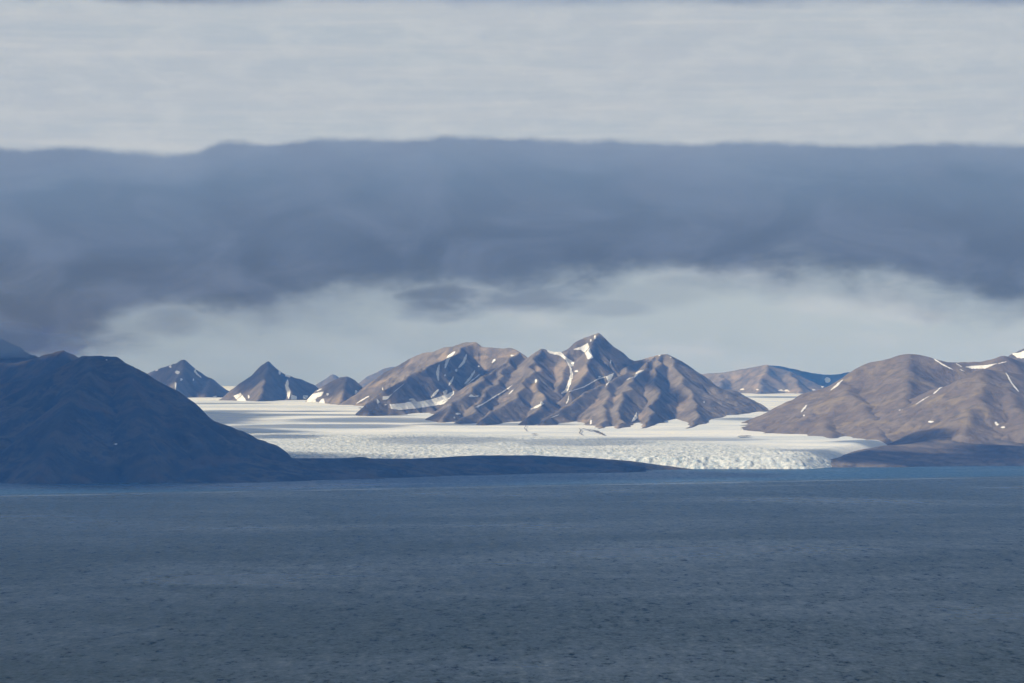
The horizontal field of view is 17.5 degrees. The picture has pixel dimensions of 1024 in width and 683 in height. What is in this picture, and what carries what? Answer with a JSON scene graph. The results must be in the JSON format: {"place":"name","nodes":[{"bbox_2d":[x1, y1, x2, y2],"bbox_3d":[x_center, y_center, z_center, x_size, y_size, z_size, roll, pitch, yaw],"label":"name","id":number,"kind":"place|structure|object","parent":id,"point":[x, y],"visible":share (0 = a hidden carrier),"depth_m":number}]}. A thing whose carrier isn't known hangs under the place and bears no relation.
{"place":"outdoors","nodes":[
{"label":"outdoors","id":0,"kind":"place"},
{"bbox_2d":[0,339,36,362],"bbox_3d":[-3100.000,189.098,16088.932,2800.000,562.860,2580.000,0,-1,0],"label":"mountain","id":1,"kind":"structure","parent":0,"point":[11,353],"depth_m":15751.40},
{"bbox_2d":[0,350,78,384],"bbox_3d":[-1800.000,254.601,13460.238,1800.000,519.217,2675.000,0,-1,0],"label":"mountain","id":2,"kind":"structure","parent":0,"point":[30,369],"depth_m":13521.04},
{"bbox_2d":[0,356,301,483],"bbox_3d":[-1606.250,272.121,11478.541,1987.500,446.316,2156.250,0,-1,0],"label":"mountain","id":3,"kind":"structure","parent":0,"point":[92,419],"depth_m":11007.73},
{"bbox_2d":[148,360,228,397],"bbox_3d":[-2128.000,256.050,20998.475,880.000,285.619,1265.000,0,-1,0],"label":"mountain","id":4,"kind":"structure","parent":0,"point":[185,378],"depth_m":20985.86},
{"bbox_2d":[219,361,317,400],"bbox_3d":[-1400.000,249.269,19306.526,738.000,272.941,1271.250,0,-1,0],"label":"mountain","id":5,"kind":"structure","parent":0,"point":[268,381],"depth_m":19352.22},
{"bbox_2d":[305,376,362,404],"bbox_3d":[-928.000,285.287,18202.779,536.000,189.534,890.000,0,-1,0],"label":"mountain","id":6,"kind":"structure","parent":0,"point":[339,391],"depth_m":18314.72},
{"bbox_2d":[315,367,393,388],"bbox_3d":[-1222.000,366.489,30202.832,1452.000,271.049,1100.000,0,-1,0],"label":"mountain","id":7,"kind":"structure","parent":0,"point":[364,382],"depth_m":29934.79},
{"bbox_2d":[167,455,645,482],"bbox_3d":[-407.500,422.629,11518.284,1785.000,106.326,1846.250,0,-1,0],"label":"foreland","id":8,"kind":"structure","parent":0,"point":[232,469],"depth_m":11381.93},
{"bbox_2d":[188,386,800,425],"bbox_3d":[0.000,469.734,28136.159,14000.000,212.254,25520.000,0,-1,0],"label":"ice field","id":9,"kind":"structure","parent":0,"point":[264,413],"depth_m":16103.82},
{"bbox_2d":[0,466,1023,682],"bbox_3d":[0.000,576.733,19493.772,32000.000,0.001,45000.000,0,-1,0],"label":"water","id":10,"kind":"structure","parent":0,"point":[871,575],"depth_m":5258.75},
{"bbox_2d":[0,0,1023,385],"label":"sky","id":11,"kind":"structure","parent":0,"point":[315,190]},
{"bbox_2d":[340,333,769,428],"bbox_3d":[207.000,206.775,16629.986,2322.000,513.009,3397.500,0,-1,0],"label":"mountain","id":12,"kind":"structure","parent":0,"point":[598,380],"depth_m":16378.45},
{"bbox_2d":[231,407,885,468],"bbox_3d":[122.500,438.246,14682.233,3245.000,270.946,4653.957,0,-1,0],"label":"glacier","id":13,"kind":"object","parent":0,"point":[716,447],"visible":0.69,"depth_m":13419.76},
{"bbox_2d":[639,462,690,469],"bbox_3d":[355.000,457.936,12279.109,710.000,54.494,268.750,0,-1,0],"label":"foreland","id":14,"kind":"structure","parent":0,"point":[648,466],"depth_m":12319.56},
{"bbox_2d":[702,365,824,393],"bbox_3d":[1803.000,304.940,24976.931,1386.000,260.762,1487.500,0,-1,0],"label":"mountain","id":15,"kind":"structure","parent":0,"point":[765,379],"depth_m":24876.05},
{"bbox_2d":[770,365,849,386],"bbox_3d":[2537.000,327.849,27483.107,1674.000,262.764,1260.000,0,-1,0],"label":"mountain","id":16,"kind":"structure","parent":0,"point":[824,380],"depth_m":27223.47},
{"bbox_2d":[740,354,1023,444],"bbox_3d":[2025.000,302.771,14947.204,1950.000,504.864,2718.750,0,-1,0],"label":"mountain","id":17,"kind":"structure","parent":0,"point":[848,404],"depth_m":15106.65},
{"bbox_2d":[830,436,1023,467],"bbox_3d":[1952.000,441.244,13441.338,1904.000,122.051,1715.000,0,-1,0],"label":"foreland","id":18,"kind":"structure","parent":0,"point":[945,451],"depth_m":13081.24},
{"bbox_2d":[859,369,1023,444],"bbox_3d":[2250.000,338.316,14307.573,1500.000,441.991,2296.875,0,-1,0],"label":"mountain","id":19,"kind":"structure","parent":0,"point":[981,406],"depth_m":14096.11},
{"bbox_2d":[1008,349,1023,361],"bbox_3d":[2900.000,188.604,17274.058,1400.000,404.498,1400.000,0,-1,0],"label":"mountain","id":20,"kind":"structure","parent":0,"point":[1018,355],"depth_m":17266.15}
]}

